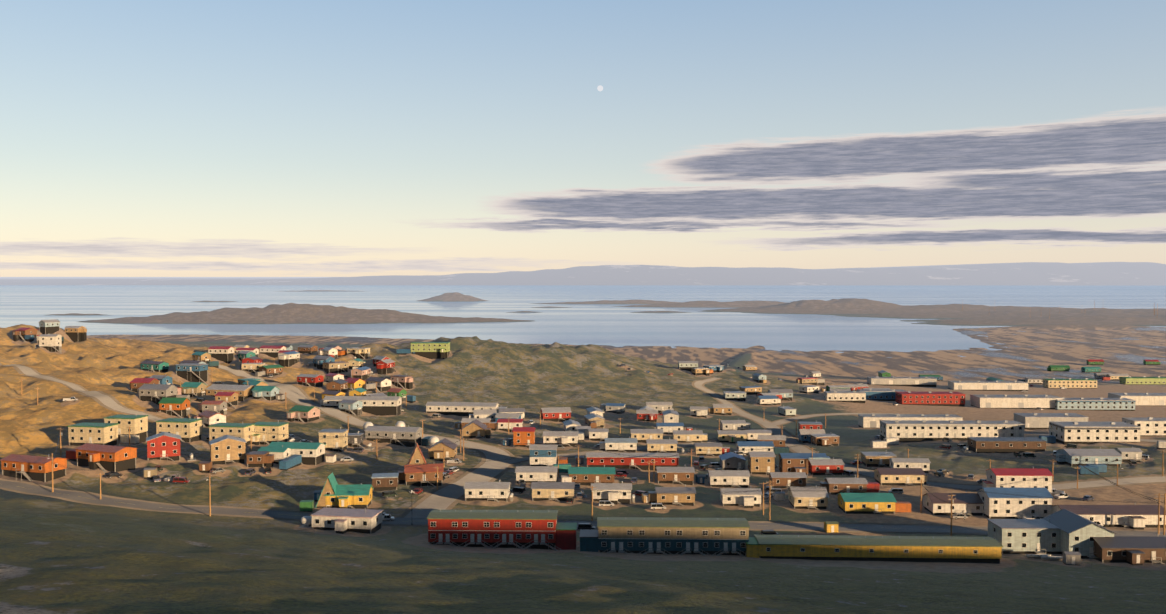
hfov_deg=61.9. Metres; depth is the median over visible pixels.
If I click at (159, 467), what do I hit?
car
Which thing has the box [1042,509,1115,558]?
house
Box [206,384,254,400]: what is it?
house
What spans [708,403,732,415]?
house
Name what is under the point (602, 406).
sea can
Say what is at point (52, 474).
utility pole
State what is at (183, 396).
sea can
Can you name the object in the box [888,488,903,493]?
car
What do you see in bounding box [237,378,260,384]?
house
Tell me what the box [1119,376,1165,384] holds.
block
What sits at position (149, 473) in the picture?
shed
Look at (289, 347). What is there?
house
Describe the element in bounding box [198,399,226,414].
house
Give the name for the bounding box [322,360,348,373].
house
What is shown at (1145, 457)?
car
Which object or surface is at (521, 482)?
car
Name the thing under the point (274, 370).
house
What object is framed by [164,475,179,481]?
car
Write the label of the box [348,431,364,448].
house
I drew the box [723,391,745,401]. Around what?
house
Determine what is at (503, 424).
house
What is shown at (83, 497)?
road
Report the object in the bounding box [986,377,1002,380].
house
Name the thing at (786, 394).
house
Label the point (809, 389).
house
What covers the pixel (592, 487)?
utility pole
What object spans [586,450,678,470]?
house
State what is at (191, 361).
house
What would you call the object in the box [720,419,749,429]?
house
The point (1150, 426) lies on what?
block
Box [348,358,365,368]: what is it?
house
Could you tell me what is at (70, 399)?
car
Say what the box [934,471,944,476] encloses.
car
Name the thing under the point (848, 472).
car
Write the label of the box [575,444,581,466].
utility pole
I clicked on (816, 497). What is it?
house
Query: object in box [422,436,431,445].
sea can
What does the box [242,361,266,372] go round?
house
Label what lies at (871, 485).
sea can
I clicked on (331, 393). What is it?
house
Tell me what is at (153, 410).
car
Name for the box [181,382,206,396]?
house
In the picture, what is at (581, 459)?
shed
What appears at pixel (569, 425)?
house
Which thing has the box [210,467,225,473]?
car
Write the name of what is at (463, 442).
utility pole
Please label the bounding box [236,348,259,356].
house
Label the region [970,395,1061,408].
warehouse
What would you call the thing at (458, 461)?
car
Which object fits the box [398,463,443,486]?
house
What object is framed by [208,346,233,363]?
house
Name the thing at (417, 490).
car
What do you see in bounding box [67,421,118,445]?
apartment building
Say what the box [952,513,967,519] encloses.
car
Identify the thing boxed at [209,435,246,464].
house
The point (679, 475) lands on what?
house
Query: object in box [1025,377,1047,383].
house
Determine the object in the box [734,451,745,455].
car
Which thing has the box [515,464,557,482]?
house
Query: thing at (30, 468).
house
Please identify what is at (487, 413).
house
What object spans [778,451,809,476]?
house
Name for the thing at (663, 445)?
house
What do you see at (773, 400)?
house
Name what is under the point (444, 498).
curve road
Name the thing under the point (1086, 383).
block
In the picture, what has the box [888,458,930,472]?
house
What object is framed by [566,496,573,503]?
car
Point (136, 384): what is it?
house
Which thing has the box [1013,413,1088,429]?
warehouse
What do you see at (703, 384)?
shore road shoulder gravel
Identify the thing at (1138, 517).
house
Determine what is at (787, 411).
house
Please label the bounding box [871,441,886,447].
sea can
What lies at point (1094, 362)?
house
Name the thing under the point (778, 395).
house
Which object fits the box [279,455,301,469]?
sea can
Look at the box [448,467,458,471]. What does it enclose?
car
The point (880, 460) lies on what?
house
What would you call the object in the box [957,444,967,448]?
car
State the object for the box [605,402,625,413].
house
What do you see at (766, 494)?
car
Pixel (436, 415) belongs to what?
car
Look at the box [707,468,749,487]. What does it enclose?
house
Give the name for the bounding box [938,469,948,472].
car
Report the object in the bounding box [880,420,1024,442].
block
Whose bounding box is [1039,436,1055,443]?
sea can
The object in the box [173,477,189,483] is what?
car
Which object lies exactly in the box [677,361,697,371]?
house
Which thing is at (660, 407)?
house
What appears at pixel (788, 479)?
house
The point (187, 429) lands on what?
apartment building
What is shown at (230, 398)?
house
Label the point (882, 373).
house
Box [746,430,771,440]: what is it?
house
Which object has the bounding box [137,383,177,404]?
house
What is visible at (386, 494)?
car
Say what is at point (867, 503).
house
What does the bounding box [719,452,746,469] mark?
house
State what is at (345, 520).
white flat building
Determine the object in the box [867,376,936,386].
warehouse
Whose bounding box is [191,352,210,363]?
house
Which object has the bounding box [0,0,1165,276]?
sky
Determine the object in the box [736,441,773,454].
house
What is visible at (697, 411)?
house
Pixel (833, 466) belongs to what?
house
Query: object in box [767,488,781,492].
car
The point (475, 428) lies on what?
house
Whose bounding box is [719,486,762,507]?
house
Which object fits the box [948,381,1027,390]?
warehouse
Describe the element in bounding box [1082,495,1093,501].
car
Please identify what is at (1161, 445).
sea can
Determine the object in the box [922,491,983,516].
house
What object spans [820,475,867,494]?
house
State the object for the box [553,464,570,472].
sea can
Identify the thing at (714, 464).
car
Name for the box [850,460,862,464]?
car
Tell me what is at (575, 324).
sea water
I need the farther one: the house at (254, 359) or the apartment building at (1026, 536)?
the house at (254, 359)
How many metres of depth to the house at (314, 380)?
516.00 m
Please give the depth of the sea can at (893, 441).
419.41 m
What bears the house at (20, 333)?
on the terrain
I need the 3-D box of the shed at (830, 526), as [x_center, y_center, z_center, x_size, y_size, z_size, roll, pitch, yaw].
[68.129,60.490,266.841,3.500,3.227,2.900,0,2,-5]
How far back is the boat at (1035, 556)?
238.88 m
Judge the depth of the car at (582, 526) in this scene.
262.54 m
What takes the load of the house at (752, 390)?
on the terrain
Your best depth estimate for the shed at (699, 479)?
332.05 m
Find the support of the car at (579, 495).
on the terrain
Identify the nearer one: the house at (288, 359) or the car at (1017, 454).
the car at (1017, 454)
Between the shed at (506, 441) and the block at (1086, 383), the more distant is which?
the block at (1086, 383)
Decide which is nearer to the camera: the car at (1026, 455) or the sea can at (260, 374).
the car at (1026, 455)
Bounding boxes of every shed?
[143,468,156,479]
[198,461,211,472]
[276,394,284,400]
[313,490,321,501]
[326,454,335,462]
[455,422,461,428]
[503,438,510,445]
[561,475,571,481]
[576,456,583,463]
[590,421,596,428]
[642,493,649,502]
[695,475,704,483]
[722,447,729,453]
[774,491,785,500]
[824,521,838,532]
[1062,551,1081,564]
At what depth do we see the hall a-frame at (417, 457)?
328.45 m
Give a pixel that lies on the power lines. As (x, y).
(892, 486)
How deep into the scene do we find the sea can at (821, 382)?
716.60 m
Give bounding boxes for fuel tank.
[187,453,195,461]
[299,516,311,527]
[365,443,374,450]
[960,446,970,452]
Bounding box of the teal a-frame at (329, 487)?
[315,472,339,507]
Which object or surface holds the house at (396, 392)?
on the terrain
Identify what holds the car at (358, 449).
on the terrain
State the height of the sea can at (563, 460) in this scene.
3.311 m
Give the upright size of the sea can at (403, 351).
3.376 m
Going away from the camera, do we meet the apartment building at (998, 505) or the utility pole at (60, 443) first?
the apartment building at (998, 505)
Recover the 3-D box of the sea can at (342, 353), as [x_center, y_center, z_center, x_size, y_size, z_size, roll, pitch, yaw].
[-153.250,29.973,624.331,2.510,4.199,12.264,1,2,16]
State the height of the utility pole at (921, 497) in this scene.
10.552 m
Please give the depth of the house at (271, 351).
689.42 m
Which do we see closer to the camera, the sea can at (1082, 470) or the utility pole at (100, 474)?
the utility pole at (100, 474)
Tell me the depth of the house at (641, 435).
425.15 m
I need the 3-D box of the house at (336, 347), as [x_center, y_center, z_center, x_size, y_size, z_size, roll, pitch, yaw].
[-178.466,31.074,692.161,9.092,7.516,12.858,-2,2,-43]
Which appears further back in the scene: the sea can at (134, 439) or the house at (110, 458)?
the sea can at (134, 439)
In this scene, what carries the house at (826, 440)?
on the terrain
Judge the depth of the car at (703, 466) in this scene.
359.26 m
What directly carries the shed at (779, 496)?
on the terrain
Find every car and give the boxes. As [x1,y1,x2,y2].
[63,397,77,401]
[106,472,122,478]
[146,465,163,471]
[147,408,160,412]
[153,475,160,482]
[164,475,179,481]
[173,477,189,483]
[195,398,204,402]
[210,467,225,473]
[245,468,255,474]
[265,467,270,473]
[340,457,353,461]
[350,447,363,452]
[382,490,397,497]
[382,514,394,520]
[412,488,422,494]
[430,414,440,417]
[443,472,449,477]
[447,459,461,463]
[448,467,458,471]
[510,487,525,493]
[518,479,525,486]
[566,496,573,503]
[575,483,579,488]
[576,492,582,498]
[577,523,594,529]
[598,500,614,506]
[614,472,626,477]
[615,470,628,473]
[631,477,636,482]
[633,490,646,496]
[650,503,666,509]
[699,464,708,469]
[709,462,720,467]
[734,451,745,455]
[760,529,778,534]
[762,492,773,498]
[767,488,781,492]
[843,470,853,475]
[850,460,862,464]
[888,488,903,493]
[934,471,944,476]
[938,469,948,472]
[939,444,951,448]
[941,437,952,441]
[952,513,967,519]
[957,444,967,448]
[967,474,974,479]
[1013,452,1020,457]
[1023,453,1036,457]
[1023,515,1040,518]
[1051,488,1064,493]
[1054,493,1069,499]
[1064,443,1077,448]
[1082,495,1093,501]
[1129,460,1136,465]
[1142,455,1149,459]
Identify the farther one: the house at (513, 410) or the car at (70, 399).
the house at (513, 410)
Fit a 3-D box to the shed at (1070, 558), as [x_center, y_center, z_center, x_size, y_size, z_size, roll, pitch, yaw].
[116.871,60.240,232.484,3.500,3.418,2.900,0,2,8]
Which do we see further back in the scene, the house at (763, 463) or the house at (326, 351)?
the house at (326, 351)
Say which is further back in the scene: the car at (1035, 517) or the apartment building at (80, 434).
the apartment building at (80, 434)
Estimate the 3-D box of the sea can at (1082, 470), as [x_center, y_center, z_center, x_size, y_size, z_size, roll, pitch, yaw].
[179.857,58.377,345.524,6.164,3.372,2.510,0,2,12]
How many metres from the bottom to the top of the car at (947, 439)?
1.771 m
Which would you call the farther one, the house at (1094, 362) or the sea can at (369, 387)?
the house at (1094, 362)
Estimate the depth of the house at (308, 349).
730.01 m
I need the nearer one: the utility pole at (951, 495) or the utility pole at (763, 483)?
the utility pole at (951, 495)
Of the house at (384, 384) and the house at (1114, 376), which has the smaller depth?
the house at (384, 384)
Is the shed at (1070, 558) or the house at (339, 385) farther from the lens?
the house at (339, 385)
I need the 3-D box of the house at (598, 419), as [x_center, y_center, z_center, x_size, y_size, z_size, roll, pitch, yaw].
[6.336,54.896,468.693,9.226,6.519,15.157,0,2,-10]
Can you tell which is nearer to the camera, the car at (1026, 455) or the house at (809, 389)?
the car at (1026, 455)
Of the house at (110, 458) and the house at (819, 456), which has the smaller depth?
the house at (110, 458)
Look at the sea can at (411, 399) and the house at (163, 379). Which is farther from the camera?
the sea can at (411, 399)
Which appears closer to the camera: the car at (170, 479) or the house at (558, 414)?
the car at (170, 479)
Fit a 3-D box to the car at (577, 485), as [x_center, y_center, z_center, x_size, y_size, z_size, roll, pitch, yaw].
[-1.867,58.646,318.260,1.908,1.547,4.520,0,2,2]
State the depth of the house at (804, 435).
431.38 m
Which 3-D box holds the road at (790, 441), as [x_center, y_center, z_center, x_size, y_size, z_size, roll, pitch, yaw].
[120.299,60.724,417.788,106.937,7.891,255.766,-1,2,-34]
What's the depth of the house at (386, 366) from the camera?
574.98 m
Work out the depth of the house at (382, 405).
464.01 m
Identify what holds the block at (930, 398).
on the terrain
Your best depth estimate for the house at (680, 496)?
296.53 m
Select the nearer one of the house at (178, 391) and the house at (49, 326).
the house at (178, 391)
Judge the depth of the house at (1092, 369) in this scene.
922.00 m
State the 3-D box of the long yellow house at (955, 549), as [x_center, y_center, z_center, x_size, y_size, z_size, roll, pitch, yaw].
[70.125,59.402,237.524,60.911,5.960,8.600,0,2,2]
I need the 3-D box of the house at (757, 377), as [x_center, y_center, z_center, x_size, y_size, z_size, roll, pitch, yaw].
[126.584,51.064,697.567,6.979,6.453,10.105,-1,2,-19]
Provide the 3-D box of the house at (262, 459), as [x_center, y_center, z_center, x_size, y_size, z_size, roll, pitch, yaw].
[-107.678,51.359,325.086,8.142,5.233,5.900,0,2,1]
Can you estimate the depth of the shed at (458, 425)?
442.34 m
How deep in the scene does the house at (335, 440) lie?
363.69 m
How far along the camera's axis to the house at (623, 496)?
298.00 m
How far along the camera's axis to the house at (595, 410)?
490.08 m
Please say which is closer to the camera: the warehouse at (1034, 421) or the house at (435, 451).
the house at (435, 451)
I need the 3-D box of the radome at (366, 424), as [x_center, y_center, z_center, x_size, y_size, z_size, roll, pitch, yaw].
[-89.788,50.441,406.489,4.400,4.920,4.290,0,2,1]
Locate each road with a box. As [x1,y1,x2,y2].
[0,480,1165,536]
[3,364,161,420]
[219,365,510,517]
[694,377,746,413]
[737,413,1165,489]
[764,413,1164,441]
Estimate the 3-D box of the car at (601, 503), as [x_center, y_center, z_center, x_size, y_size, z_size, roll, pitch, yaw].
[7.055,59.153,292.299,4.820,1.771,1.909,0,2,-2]
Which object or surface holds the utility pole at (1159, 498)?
on the terrain
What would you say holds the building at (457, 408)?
on the terrain
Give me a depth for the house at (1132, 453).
369.85 m
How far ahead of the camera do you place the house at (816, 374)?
863.12 m
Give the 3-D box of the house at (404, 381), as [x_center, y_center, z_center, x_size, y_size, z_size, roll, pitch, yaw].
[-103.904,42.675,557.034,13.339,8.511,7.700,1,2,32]
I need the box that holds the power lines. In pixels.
[53,431,1165,503]
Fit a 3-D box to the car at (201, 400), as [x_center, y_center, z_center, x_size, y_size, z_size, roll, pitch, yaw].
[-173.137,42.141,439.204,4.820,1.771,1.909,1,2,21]
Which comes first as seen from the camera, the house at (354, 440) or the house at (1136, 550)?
the house at (1136, 550)
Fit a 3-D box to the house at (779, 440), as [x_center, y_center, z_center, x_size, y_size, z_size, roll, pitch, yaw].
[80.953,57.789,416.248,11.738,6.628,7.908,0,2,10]
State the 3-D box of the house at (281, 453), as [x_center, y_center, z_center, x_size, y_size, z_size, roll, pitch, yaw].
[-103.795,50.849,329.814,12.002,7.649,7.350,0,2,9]
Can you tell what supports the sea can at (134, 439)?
on the terrain
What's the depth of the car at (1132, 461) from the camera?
361.76 m
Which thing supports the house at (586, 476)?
on the terrain
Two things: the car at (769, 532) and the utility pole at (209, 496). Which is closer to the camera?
the car at (769, 532)
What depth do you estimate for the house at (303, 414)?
416.90 m
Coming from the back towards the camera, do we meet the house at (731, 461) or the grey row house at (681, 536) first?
the house at (731, 461)
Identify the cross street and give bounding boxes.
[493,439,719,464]
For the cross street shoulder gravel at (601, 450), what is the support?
on the terrain
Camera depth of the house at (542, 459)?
354.77 m
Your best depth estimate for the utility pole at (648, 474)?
329.68 m
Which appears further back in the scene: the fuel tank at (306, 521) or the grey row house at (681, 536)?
the fuel tank at (306, 521)
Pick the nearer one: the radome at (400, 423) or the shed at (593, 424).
the radome at (400, 423)
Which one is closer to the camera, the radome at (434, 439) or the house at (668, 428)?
the radome at (434, 439)
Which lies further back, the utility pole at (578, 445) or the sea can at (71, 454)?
the utility pole at (578, 445)
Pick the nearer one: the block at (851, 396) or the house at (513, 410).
the house at (513, 410)
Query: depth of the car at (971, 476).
342.42 m
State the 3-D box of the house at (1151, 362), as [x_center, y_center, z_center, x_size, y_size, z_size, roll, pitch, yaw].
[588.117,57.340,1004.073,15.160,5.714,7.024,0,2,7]
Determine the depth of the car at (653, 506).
288.66 m
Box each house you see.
[0,454,66,481]
[13,327,36,341]
[38,319,59,333]
[38,333,61,352]
[65,326,86,341]
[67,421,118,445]
[75,443,137,472]
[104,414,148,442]
[130,378,158,391]
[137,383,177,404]
[140,361,169,372]
[146,432,180,461]
[149,374,172,384]
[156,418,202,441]
[159,397,190,417]
[174,385,182,394]
[176,362,207,384]
[180,360,205,363]
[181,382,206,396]
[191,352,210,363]
[194,410,225,426]
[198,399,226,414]
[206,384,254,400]
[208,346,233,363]
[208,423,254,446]
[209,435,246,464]
[214,392,238,408]
[234,345,249,352]
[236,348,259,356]
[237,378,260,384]
[238,351,254,361]
[242,356,262,363]
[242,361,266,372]
[242,380,267,385]
[246,451,274,467]
[252,386,278,400]
[252,420,288,444]
[258,364,282,375]
[258,445,290,463]
[260,346,286,357]
[266,442,325,464]
[274,345,291,349]
[278,350,297,353]
[278,350,299,366]
[287,405,320,422]
[296,373,323,386]
[298,345,317,353]
[312,355,334,369]
[318,347,337,357]
[318,427,347,451]
[320,396,401,415]
[321,390,344,398]
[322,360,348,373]
[324,483,373,508]
[325,373,344,381]
[326,345,341,349]
[326,378,348,392]
[338,399,362,415]
[345,378,365,389]
[347,347,369,358]
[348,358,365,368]
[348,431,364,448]
[349,387,366,395]
[351,366,370,379]
[364,425,422,446]
[366,377,391,391]
[368,393,386,395]
[373,356,389,366]
[376,359,395,374]
[387,388,406,401]
[390,375,412,388]
[398,463,443,486]
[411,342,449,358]
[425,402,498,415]
[427,438,457,461]
[427,510,576,550]
[461,417,496,430]
[461,419,490,438]
[464,480,513,501]
[469,408,496,421]
[495,413,521,425]
[497,419,522,431]
[498,407,524,419]
[512,427,535,447]
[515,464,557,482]
[529,444,557,465]
[531,482,574,502]
[540,407,571,421]
[543,430,578,446]
[563,419,580,430]
[568,465,614,485]
[576,426,590,437]
[579,517,749,556]
[584,413,604,426]
[586,407,602,416]
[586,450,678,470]
[588,429,608,440]
[591,481,634,504]
[600,436,637,452]
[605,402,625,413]
[630,427,663,442]
[636,410,657,421]
[639,406,653,409]
[645,402,673,412]
[646,439,677,452]
[648,485,695,505]
[656,423,683,434]
[656,467,694,484]
[662,409,679,422]
[672,430,707,442]
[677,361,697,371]
[690,406,707,417]
[691,367,709,375]
[694,443,722,456]
[703,365,723,371]
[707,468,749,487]
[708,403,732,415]
[716,430,747,443]
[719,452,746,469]
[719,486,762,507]
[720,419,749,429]
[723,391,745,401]
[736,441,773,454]
[739,385,761,394]
[743,365,756,370]
[745,534,1002,563]
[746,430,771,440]
[748,450,775,475]
[752,373,765,382]
[756,395,780,405]
[757,391,781,400]
[758,434,785,446]
[767,389,792,400]
[768,470,806,487]
[778,405,796,416]
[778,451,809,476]
[787,485,828,510]
[796,377,817,384]
[798,422,822,428]
[798,428,825,443]
[799,385,819,393]
[808,451,829,459]
[808,457,844,475]
[809,371,820,377]
[810,432,839,446]
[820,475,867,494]
[826,385,850,390]
[829,388,850,390]
[836,493,896,514]
[848,384,868,390]
[861,450,896,467]
[873,466,927,486]
[878,370,892,376]
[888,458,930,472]
[918,375,942,380]
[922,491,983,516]
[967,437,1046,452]
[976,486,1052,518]
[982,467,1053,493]
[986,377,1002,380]
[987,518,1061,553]
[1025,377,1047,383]
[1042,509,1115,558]
[1047,365,1069,370]
[1052,505,1165,529]
[1056,447,1122,466]
[1081,367,1101,372]
[1086,359,1103,364]
[1092,534,1165,564]
[1094,373,1111,378]
[1106,374,1128,379]
[1114,446,1144,462]
[1143,360,1160,364]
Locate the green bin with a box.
[300,500,313,511]
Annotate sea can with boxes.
[25,335,33,341]
[66,449,76,461]
[120,435,138,443]
[177,395,189,399]
[207,361,218,367]
[255,371,265,376]
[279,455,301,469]
[338,350,346,356]
[364,383,374,390]
[397,349,414,354]
[405,395,415,402]
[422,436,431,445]
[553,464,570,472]
[559,457,567,463]
[578,432,583,440]
[600,404,605,410]
[773,447,788,454]
[817,379,824,384]
[867,482,878,491]
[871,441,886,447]
[884,437,898,444]
[895,502,910,512]
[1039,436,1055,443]
[1078,465,1098,474]
[1086,464,1106,472]
[1157,441,1165,449]
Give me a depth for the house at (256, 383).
491.88 m
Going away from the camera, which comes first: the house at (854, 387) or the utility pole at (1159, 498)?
the utility pole at (1159, 498)
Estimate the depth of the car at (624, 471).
341.40 m
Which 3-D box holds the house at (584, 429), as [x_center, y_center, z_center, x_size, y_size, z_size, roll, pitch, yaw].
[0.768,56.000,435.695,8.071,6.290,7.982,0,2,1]
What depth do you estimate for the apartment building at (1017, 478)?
317.29 m
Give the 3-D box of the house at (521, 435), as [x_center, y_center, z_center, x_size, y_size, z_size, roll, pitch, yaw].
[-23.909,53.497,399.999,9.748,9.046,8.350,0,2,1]
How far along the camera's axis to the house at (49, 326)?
653.77 m
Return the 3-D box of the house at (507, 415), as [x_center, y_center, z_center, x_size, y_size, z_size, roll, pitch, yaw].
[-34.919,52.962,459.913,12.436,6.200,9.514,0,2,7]
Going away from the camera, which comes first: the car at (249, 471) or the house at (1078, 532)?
the house at (1078, 532)
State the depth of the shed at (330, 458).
338.45 m
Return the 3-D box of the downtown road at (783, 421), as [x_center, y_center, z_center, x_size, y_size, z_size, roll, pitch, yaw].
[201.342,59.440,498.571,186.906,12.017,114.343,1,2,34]
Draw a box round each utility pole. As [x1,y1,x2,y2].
[47,453,53,491]
[60,428,61,455]
[96,473,104,498]
[207,474,211,515]
[461,439,466,460]
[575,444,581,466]
[588,486,595,520]
[647,461,650,482]
[651,461,656,481]
[760,482,766,514]
[766,480,773,519]
[917,479,925,512]
[948,494,954,535]
[1154,493,1163,534]
[1160,493,1165,534]
[1162,450,1164,475]
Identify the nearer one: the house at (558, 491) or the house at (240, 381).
the house at (558, 491)
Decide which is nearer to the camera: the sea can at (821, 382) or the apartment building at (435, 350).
the apartment building at (435, 350)
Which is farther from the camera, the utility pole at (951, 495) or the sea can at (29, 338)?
the sea can at (29, 338)
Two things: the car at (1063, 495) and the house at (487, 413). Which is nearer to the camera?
the car at (1063, 495)
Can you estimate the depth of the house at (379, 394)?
473.45 m
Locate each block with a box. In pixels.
[824,391,865,402]
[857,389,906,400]
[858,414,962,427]
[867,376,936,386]
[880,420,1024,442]
[895,391,965,406]
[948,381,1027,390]
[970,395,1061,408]
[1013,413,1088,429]
[1043,378,1097,388]
[1049,421,1140,444]
[1055,397,1135,410]
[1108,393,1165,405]
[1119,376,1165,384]
[1122,417,1165,435]
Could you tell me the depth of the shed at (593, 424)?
458.70 m
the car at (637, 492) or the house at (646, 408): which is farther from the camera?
the house at (646, 408)
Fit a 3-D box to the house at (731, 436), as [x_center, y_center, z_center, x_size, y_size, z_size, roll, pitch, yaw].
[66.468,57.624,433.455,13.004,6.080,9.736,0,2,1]
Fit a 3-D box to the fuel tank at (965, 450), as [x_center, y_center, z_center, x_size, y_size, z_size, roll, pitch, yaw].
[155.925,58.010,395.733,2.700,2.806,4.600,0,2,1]
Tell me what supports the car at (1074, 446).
on the terrain
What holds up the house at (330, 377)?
on the terrain
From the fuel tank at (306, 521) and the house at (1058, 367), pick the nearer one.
the fuel tank at (306, 521)
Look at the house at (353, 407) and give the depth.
453.34 m
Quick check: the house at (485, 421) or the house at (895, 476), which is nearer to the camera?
the house at (895, 476)
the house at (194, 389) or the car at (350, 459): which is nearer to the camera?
the car at (350, 459)
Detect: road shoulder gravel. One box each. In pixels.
[692,377,749,413]
[771,413,1165,442]
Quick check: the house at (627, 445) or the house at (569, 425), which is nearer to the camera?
the house at (627, 445)
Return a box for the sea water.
[0,285,1165,357]
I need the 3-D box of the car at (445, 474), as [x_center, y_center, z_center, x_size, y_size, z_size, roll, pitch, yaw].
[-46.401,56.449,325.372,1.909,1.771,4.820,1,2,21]
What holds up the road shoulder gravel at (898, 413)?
on the terrain
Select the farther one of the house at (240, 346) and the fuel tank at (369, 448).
the house at (240, 346)
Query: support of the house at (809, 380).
on the terrain
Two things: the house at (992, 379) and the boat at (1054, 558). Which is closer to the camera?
the boat at (1054, 558)
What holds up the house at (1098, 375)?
on the terrain
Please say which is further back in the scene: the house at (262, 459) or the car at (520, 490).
the house at (262, 459)
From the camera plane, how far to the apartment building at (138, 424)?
355.08 m
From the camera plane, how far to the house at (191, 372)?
505.93 m
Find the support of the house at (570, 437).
on the terrain
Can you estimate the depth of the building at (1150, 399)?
639.57 m
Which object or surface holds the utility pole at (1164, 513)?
on the terrain
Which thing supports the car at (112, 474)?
on the terrain
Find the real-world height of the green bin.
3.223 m
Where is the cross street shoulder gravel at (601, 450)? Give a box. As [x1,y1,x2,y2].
[510,438,725,464]
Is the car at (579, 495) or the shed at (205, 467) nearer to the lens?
the car at (579, 495)
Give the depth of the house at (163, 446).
323.98 m
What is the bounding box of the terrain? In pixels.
[0,262,1165,613]
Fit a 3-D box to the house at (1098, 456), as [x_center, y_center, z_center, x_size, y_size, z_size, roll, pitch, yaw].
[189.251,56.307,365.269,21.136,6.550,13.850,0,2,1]
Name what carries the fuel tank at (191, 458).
on the terrain
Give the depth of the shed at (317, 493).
287.86 m
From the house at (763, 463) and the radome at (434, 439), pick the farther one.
the radome at (434, 439)
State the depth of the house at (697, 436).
427.79 m
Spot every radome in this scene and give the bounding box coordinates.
[363,422,372,429]
[395,421,404,426]
[428,436,438,445]
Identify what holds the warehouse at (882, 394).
on the terrain
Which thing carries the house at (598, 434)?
on the terrain
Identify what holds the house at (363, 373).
on the terrain
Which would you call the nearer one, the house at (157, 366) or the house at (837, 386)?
the house at (157, 366)
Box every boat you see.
[1025,554,1050,558]
[1040,556,1062,560]
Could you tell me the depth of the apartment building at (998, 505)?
282.29 m
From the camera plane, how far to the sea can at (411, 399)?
511.58 m
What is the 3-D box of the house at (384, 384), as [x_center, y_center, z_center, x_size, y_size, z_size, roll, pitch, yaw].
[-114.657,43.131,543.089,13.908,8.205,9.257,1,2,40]
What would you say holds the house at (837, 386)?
on the terrain
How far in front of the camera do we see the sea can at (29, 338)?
631.73 m
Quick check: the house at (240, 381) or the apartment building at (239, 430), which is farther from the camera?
the house at (240, 381)
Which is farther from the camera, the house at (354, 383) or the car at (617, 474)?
the house at (354, 383)
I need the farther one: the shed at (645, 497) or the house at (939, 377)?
the house at (939, 377)
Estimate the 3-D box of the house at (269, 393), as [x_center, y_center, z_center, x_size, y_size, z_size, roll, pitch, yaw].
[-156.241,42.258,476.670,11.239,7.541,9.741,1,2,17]
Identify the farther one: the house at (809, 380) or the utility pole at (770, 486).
the house at (809, 380)
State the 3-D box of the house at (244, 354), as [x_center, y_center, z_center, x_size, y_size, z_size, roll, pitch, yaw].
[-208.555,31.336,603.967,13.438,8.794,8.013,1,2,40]
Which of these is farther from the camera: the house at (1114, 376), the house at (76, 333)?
the house at (1114, 376)
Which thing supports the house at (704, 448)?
on the terrain
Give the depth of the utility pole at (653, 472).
331.27 m
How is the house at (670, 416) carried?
on the terrain
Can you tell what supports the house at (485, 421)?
on the terrain
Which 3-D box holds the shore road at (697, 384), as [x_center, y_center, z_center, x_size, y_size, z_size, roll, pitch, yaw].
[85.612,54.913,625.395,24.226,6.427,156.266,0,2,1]
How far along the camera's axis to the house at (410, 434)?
387.27 m
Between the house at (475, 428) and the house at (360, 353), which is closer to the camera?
the house at (475, 428)
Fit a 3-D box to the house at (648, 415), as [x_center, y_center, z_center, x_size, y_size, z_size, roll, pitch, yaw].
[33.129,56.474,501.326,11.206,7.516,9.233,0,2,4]
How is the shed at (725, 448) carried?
on the terrain
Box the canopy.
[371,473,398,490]
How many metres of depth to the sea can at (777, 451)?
394.67 m
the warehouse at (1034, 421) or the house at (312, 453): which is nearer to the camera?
the house at (312, 453)
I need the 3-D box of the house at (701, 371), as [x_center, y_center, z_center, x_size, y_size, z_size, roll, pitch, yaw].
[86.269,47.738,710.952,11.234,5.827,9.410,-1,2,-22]
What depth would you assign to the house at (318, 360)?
585.50 m
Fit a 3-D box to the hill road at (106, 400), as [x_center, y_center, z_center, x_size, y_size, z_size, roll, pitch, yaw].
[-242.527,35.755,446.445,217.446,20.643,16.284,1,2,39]
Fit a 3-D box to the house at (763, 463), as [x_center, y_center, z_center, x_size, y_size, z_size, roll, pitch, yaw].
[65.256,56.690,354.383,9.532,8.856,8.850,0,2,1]
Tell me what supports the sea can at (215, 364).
on the terrain
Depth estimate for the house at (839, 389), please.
644.00 m
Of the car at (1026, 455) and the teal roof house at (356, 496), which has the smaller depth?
the teal roof house at (356, 496)
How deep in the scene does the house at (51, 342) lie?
554.66 m
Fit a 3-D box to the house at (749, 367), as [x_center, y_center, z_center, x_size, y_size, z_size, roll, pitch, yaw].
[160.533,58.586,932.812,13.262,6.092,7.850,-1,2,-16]
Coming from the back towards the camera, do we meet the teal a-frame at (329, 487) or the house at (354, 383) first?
the house at (354, 383)
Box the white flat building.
[310,507,382,533]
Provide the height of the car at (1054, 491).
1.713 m
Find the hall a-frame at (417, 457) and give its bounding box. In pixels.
[407,443,426,464]
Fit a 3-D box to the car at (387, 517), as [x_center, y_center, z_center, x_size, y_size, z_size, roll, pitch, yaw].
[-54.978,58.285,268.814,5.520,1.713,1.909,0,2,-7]

